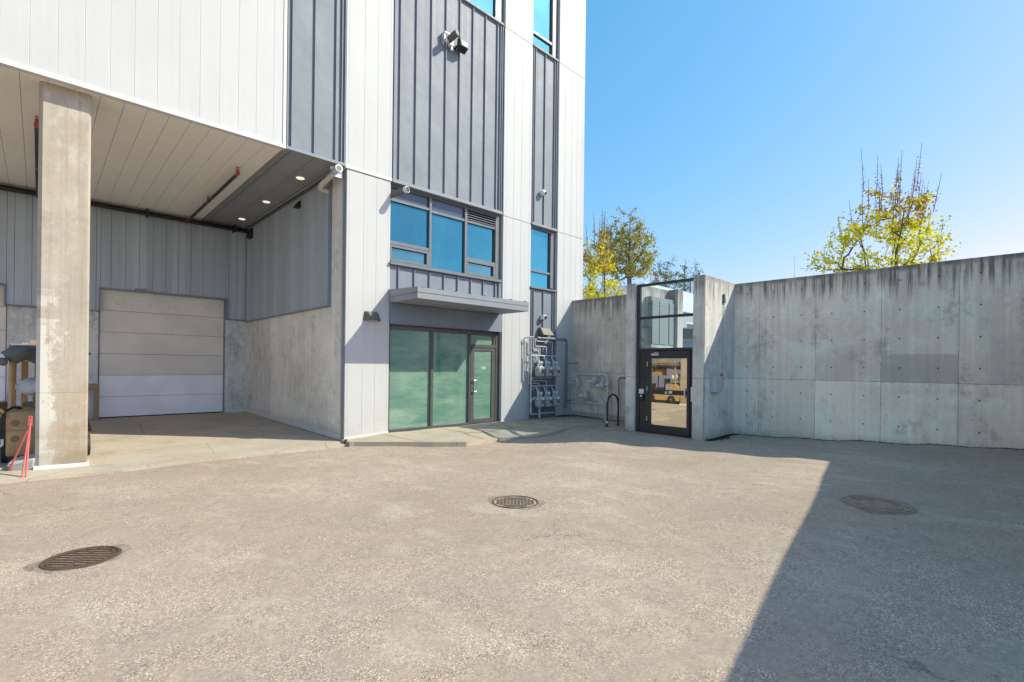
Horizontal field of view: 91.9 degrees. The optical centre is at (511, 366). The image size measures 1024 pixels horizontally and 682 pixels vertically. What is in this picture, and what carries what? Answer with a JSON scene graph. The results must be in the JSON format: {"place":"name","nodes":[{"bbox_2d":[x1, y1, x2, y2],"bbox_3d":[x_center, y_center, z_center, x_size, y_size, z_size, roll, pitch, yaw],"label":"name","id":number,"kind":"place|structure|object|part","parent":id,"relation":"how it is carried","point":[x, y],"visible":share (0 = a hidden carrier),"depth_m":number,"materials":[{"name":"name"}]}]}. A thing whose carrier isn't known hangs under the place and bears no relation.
{"place":"outdoors","nodes":[
{"label":"outdoors","id":0,"kind":"place"},
{"bbox_2d":[0,412,347,483],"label":"bay floor","id":1,"kind":"structure","parent":0,"point":[122,444],"depth_m":10.67,"materials":[{"name":"concrete"}]},
{"bbox_2d":[0,401,7,443],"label":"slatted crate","id":2,"kind":"object","parent":1,"relation":"on","point":[3,405],"visible":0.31,"depth_m":9.61,"materials":[{"name":"brown wood"}]},
{"bbox_2d":[8,416,32,477],"bbox_3d":[-7.533,1.227,7.630,0.721,0.914,0.200,1,0,33],"label":"red stand","id":3,"kind":"object","parent":1,"relation":"on","point":[28,431],"visible":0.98,"depth_m":7.61,"materials":[{"name":"paint"}]},
{"bbox_2d":[7,453,34,469],"bbox_3d":[-7.893,1.547,8.003,0.335,0.205,0.629,1,0,-36],"label":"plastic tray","id":4,"kind":"object","parent":1,"relation":"on","point":[17,464],"visible":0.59,"depth_m":7.84,"materials":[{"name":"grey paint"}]},
{"bbox_2d":[0,343,90,462],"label":"forklift","id":5,"kind":"object","parent":1,"relation":"on","point":[15,354],"visible":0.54,"depth_m":8.26,"materials":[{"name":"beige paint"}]},
{"bbox_2d":[88,384,98,419],"bbox_3d":[-11.803,0.982,13.471,0.865,1.005,0.090,1,0,-44],"label":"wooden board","id":6,"kind":"object","parent":1,"relation":"on","point":[95,387],"visible":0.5,"depth_m":13.69,"materials":[{"name":"brown wood"}]},
{"bbox_2d":[0,427,1023,681],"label":"ground","id":7,"kind":"structure","parent":0,"point":[634,557],"depth_m":4.08,"materials":[{"name":"grey asphalt"}]},
{"bbox_2d":[23,544,130,573],"bbox_3d":[-3.744,1.689,4.293,0.716,0.069,0.560,1,0,-44],"label":"drain grate","id":8,"kind":"object","parent":7,"relation":"on","point":[85,558],"visible":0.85,"depth_m":4.25,"materials":[{"name":"metal"}]},
{"bbox_2d":[0,0,585,469],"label":"industrial building","id":9,"kind":"structure","parent":7,"relation":"on","point":[458,268],"depth_m":12.61,"materials":[{"name":"white metal"}]},
{"bbox_2d":[0,285,6,401],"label":"garage door","id":10,"kind":"structure","parent":9,"relation":"in","point":[3,309],"depth_m":12.73,"materials":[{"name":"grey metal"}]},
{"bbox_2d":[0,116,247,232],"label":"sprinkler pipe","id":11,"kind":"object","parent":9,"relation":"hanging from","point":[190,220],"visible":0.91,"depth_m":13.75,"materials":[{"name":"black metal"}]},
{"bbox_2d":[98,289,224,417],"bbox_3d":[-10.614,-0.337,15.160,3.245,3.830,0.130,1,0,-44],"label":"garage door","id":12,"kind":"structure","parent":9,"relation":"in","point":[158,354],"depth_m":15.02,"materials":[{"name":"grey metal"}]},
{"bbox_2d":[245,228,252,238],"bbox_3d":[-8.534,-4.318,16.072,0.154,0.320,0.320,1,0,-44],"label":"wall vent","id":13,"kind":"object","parent":9,"relation":"attached to","point":[249,235],"depth_m":15.99,"materials":[{"name":"black paint"}]},
{"bbox_2d":[293,201,300,208],"bbox_3d":[-5.702,-4.286,13.108,0.153,0.180,0.180,1,0,-44],"label":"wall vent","id":14,"kind":"object","parent":9,"relation":"attached to","point":[297,205],"depth_m":13.08,"materials":[{"name":"black paint"}]},
{"bbox_2d":[318,164,342,193],"bbox_3d":[-4.190,-4.313,11.412,0.305,0.353,1.144,1,0,-37],"label":"wall camera","id":15,"kind":"object","parent":9,"relation":"attached to","point":[336,170],"visible":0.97,"depth_m":11.20,"materials":[{"name":"plastic"}]},
{"bbox_2d":[363,311,380,320],"bbox_3d":[-3.219,-1.171,11.566,0.461,0.213,0.207,1,0,-44],"label":"wall lamp","id":16,"kind":"object","parent":9,"relation":"attached to","point":[370,316],"visible":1,"depth_m":11.49,"materials":[{"name":"grey metal"}]},
{"bbox_2d":[391,186,409,197],"bbox_3d":[-2.731,-4.192,11.921,0.592,0.200,0.156,1,0,29],"label":"wall camera","id":17,"kind":"object","parent":9,"relation":"attached to","point":[401,191],"depth_m":11.84,"materials":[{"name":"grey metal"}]},
{"bbox_2d":[390,184,500,279],"bbox_3d":[-1.707,-3.488,13.344,3.688,1.903,0.110,1,0,-44],"label":"window","id":18,"kind":"structure","parent":9,"relation":"in","point":[451,235],"depth_m":13.24,"materials":[{"name":"blue glass"}]},
{"bbox_2d":[442,29,458,50],"bbox_3d":[-1.568,-8.539,12.933,0.340,0.380,0.458,1,0,-44],"label":"wall camera","id":19,"kind":"object","parent":9,"relation":"attached to","point":[452,36],"depth_m":12.90,"materials":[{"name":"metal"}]},
{"bbox_2d":[454,38,467,54],"bbox_3d":[-1.357,-8.547,13.233,0.260,0.315,0.315,1,0,-44],"label":"floodlight","id":20,"kind":"object","parent":9,"relation":"attached to","point":[461,46],"visible":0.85,"depth_m":13.15,"materials":[{"name":"black paint"}]},
{"bbox_2d":[470,347,494,423],"bbox_3d":[-0.824,0.551,14.161,0.915,2.150,0.134,1,0,-44],"label":"entrance door","id":21,"kind":"structure","parent":9,"relation":"in","point":[482,368],"depth_m":14.18,"materials":[{"name":"green glass"}]},
{"bbox_2d":[469,0,502,21],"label":"window","id":22,"kind":"structure","parent":9,"relation":"in","point":[494,8],"depth_m":14.37,"materials":[{"name":"blue glass"}]},
{"bbox_2d":[530,226,554,289],"bbox_3d":[0.924,-3.432,15.860,1.237,1.905,0.110,1,0,-44],"label":"window","id":23,"kind":"structure","parent":9,"relation":"in","point":[540,238],"depth_m":15.92,"materials":[{"name":"blue glass"}]},
{"bbox_2d":[539,190,546,195],"bbox_3d":[0.986,-5.459,15.578,0.196,0.195,0.210,1,0,-44],"label":"wall camera","id":24,"kind":"object","parent":9,"relation":"attached to","point":[542,192],"depth_m":15.53,"materials":[{"name":"white plastic"}]},
{"bbox_2d":[540,315,546,319],"bbox_3d":[1.006,-1.544,15.648,0.150,0.140,0.189,1,0,-44],"label":"wall camera","id":25,"kind":"object","parent":9,"relation":"attached to","point":[543,317],"depth_m":15.60,"materials":[{"name":"white plastic"}]},
{"bbox_2d":[522,336,567,417],"bbox_3d":[1.074,0.343,15.659,1.910,2.539,0.268,1,0,-44],"label":"gas manifold","id":26,"kind":"object","parent":9,"relation":"attached to","point":[539,413],"visible":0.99,"depth_m":15.43,"materials":[{"name":"metal"}]},
{"bbox_2d":[534,387,544,407],"bbox_3d":[0.850,0.945,15.231,0.304,0.636,0.238,1,0,-44],"label":"gas meter","id":27,"kind":"object","parent":26,"relation":"attached to","point":[539,401],"visible":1,"depth_m":15.15,"materials":[{"name":"metal"}]},
{"bbox_2d":[535,356,544,376],"bbox_3d":[0.854,0.005,15.224,0.304,0.636,0.238,1,0,-44],"label":"gas meter","id":28,"kind":"object","parent":26,"relation":"attached to","point":[540,371],"visible":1,"depth_m":15.15,"materials":[{"name":"metal"}]},
{"bbox_2d":[543,387,551,406],"bbox_3d":[1.107,0.948,15.476,0.304,0.636,0.238,1,0,-44],"label":"gas meter","id":29,"kind":"object","parent":26,"relation":"attached to","point":[548,400],"visible":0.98,"depth_m":15.40,"materials":[{"name":"metal"}]},
{"bbox_2d":[544,357,552,376],"bbox_3d":[1.110,0.008,15.469,0.304,0.636,0.238,1,0,-44],"label":"gas meter","id":30,"kind":"object","parent":26,"relation":"attached to","point":[548,370],"visible":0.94,"depth_m":15.39,"materials":[{"name":"metal"}]},
{"bbox_2d":[551,357,559,376],"bbox_3d":[1.370,0.011,15.718,0.304,0.636,0.238,1,0,-44],"label":"gas meter","id":31,"kind":"object","parent":26,"relation":"attached to","point":[556,370],"visible":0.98,"depth_m":15.64,"materials":[{"name":"metal"}]},
{"bbox_2d":[551,386,559,405],"bbox_3d":[1.367,0.951,15.725,0.304,0.636,0.238,1,0,-44],"label":"gas meter","id":32,"kind":"object","parent":26,"relation":"attached to","point":[555,400],"visible":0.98,"depth_m":15.64,"materials":[{"name":"metal"}]},
{"bbox_2d":[533,0,557,57],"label":"window","id":33,"kind":"structure","parent":9,"relation":"in","point":[541,7],"depth_m":15.94,"materials":[{"name":"blue glass"}]},
{"bbox_2d":[538,327,553,335],"bbox_3d":[1.084,-1.095,15.690,0.488,0.245,0.243,1,0,-44],"label":"wall lamp","id":34,"kind":"object","parent":9,"relation":"attached to","point":[544,331],"visible":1,"depth_m":15.60,"materials":[{"name":"grey metal"}]},
{"bbox_2d":[341,415,625,446],"bbox_3d":[0.161,1.872,12.727,8.130,0.528,3.350,1,0,-44],"label":"landing","id":35,"kind":"object","parent":7,"relation":"on","point":[445,437],"visible":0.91,"depth_m":12.58,"materials":[{"name":"concrete"}]},
{"bbox_2d":[385,421,578,441],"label":"landing joints","id":36,"kind":"object","parent":35,"relation":"on","point":[483,432],"visible":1,"depth_m":12.85,"materials":[{"name":"grey concrete"}]},
{"bbox_2d":[553,414,619,421],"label":"leaf litter","id":37,"kind":"object","parent":35,"relation":"on","point":[569,415],"visible":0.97,"depth_m":16.03,"materials":[{"name":"brown plant"}]},
{"bbox_2d":[604,394,619,426],"bbox_3d":[2.834,1.224,13.925,0.682,0.916,0.150,1,0,-44],"label":"bicycle rack","id":38,"kind":"object","parent":35,"relation":"on","point":[610,395],"visible":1,"depth_m":13.85,"materials":[{"name":"black metal"}]},
{"bbox_2d":[488,495,546,509],"bbox_3d":[0.019,1.678,6.101,0.604,0.036,0.748,1,0,-44],"label":"manhole cover","id":39,"kind":"object","parent":7,"relation":"on","point":[491,499],"visible":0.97,"depth_m":6.05,"materials":[{"name":"metal"}]},
{"bbox_2d":[571,283,682,430],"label":"side wall","id":40,"kind":"structure","parent":7,"relation":"on","point":[604,334],"depth_m":15.54,"materials":[{"name":"concrete"}]},
{"bbox_2d":[564,363,624,419],"bbox_3d":[2.926,0.791,15.370,0.506,1.786,3.170,1,0,-44],"label":"gas regulator set","id":41,"kind":"object","parent":40,"relation":"attached to","point":[601,385],"visible":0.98,"depth_m":15.79,"materials":[{"name":"metal"}]},
{"bbox_2d":[618,377,625,398],"bbox_3d":[3.362,0.934,15.142,0.060,1.230,0.276,1,0,-44],"label":"vent hook","id":42,"kind":"object","parent":41,"relation":"attached to","point":[619,378],"visible":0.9,"depth_m":15.21,"materials":[{"name":"grey metal"}]},
{"bbox_2d":[636,278,693,437],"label":"glazed gate","id":43,"kind":"structure","parent":40,"relation":"attached to","point":[663,390],"depth_m":12.45,"materials":[{"name":"black metal"}]},
{"bbox_2d":[646,351,690,436],"bbox_3d":[3.887,0.657,12.354,0.120,2.075,1.162,1,0,-44],"label":"gate door","id":44,"kind":"structure","parent":43,"relation":"in","point":[669,372],"depth_m":12.33,"materials":[{"name":"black glass"}]},
{"bbox_2d":[708,434,737,440],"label":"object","id":45,"kind":"object","parent":7,"relation":"on","point":[725,436],"visible":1,"depth_m":12.03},
{"bbox_2d":[692,252,1023,448],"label":"retaining wall","id":46,"kind":"structure","parent":7,"relation":"on","point":[928,353],"depth_m":10.71,"materials":[{"name":"concrete"}]},
{"bbox_2d":[711,294,725,393],"bbox_3d":[5.075,-0.565,12.066,0.720,2.467,0.151,1,0,-44],"label":"isolator switch","id":47,"kind":"object","parent":46,"relation":"attached to","point":[716,384],"visible":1,"depth_m":11.92,"materials":[{"name":"grey paint"}]},
{"bbox_2d":[840,494,917,514],"bbox_3d":[4.265,1.618,5.776,0.739,0.035,0.914,1,0,13],"label":"manhole cover","id":48,"kind":"object","parent":7,"relation":"on","point":[871,504],"visible":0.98,"depth_m":5.70,"materials":[{"name":"grey metal"}]},
{"bbox_2d":[739,434,1023,449],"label":"wall foot litter","id":49,"kind":"object","parent":7,"relation":"on","point":[879,442],"depth_m":10.78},
{"bbox_2d":[682,328,692,347],"bbox_3d":[8.624,-1.116,24.135,1.800,1.490,4.200,1,0,11],"label":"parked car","id":50,"kind":"object","parent":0,"point":[687,337],"visible":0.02,"depth_m":23.22,"materials":[{"name":"metal"}]},
{"bbox_2d":[583,0,1023,292],"label":"sky","id":51,"kind":"structure","parent":0,"point":[737,131],"materials":[{"name":"blue"}]},
{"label":"upper yard","id":52,"kind":"structure","parent":0,"visible":0},
{"bbox_2d":[583,209,626,298],"bbox_3d":[4.251,-4.033,23.944,2.637,7.254,2.666,1,0,-44],"label":"young maple","id":53,"kind":"object","parent":52,"relation":"on","point":[605,257],"visible":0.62,"depth_m":23.66,"materials":[{"name":"yellow plant"}]},
{"bbox_2d":[596,206,659,286],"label":"spring tree","id":54,"kind":"object","parent":52,"relation":"on","point":[630,271],"visible":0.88,"depth_m":44.19,"materials":[{"name":"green plant"}]},
{"bbox_2d":[583,275,692,327],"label":"white building","id":55,"kind":"structure","parent":52,"relation":"on","point":[687,307],"depth_m":34.55,"materials":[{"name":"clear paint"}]},
{"bbox_2d":[686,322,692,327],"bbox_3d":[12.905,-2.452,35.521,1.700,1.300,0.070,1,0,-44],"label":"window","id":56,"kind":"structure","parent":55,"relation":"in","point":[688,325],"depth_m":35.20,"materials":[{"name":"glass"}]},
{"bbox_2d":[651,254,686,289],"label":"thin tree","id":57,"kind":"object","parent":52,"relation":"on","point":[667,275],"visible":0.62,"depth_m":70.18,"materials":[{"name":"green plant"}]},
{"bbox_2d":[662,258,703,293],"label":"thin tree","id":58,"kind":"object","parent":52,"relation":"on","point":[682,275],"visible":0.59,"depth_m":69.34,"materials":[{"name":"green plant"}]},
{"bbox_2d":[801,144,961,273],"bbox_3d":[16.267,-5.062,21.670,5.514,9.597,5.342,1,0,2],"label":"young maple","id":59,"kind":"object","parent":52,"relation":"on","point":[895,229],"visible":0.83,"depth_m":21.39,"materials":[{"name":"yellow plant"}]},
{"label":"stair landing","id":60,"kind":"structure","parent":0,"visible":0},
{"bbox_2d":[644,296,674,347],"bbox_3d":[4.129,-1.163,13.678,1.370,1.400,0.220,1,0,-44],"label":"electrical cabinet","id":61,"kind":"object","parent":60,"relation":"on","point":[659,332],"visible":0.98,"depth_m":13.42,"materials":[{"name":"grey metal"}]},
{"bbox_3d":[3.850,-1.181,13.276,0.350,1.170,0.026,1,0,-44],"label":"cabinet door","id":62,"kind":"part","parent":61,"relation":"part of","materials":[{"name":"grey paint"}]},
{"bbox_3d":[4.166,-1.177,13.582,0.470,1.170,0.021,1,0,-44],"label":"cabinet door","id":63,"kind":"part","parent":61,"relation":"part of","materials":[{"name":"grey paint"}]},
{"bbox_3d":[4.520,-1.173,13.920,0.410,1.170,0.021,1,0,-44],"label":"cabinet door","id":64,"kind":"part","parent":61,"relation":"part of","materials":[{"name":"grey paint"}]}
]}

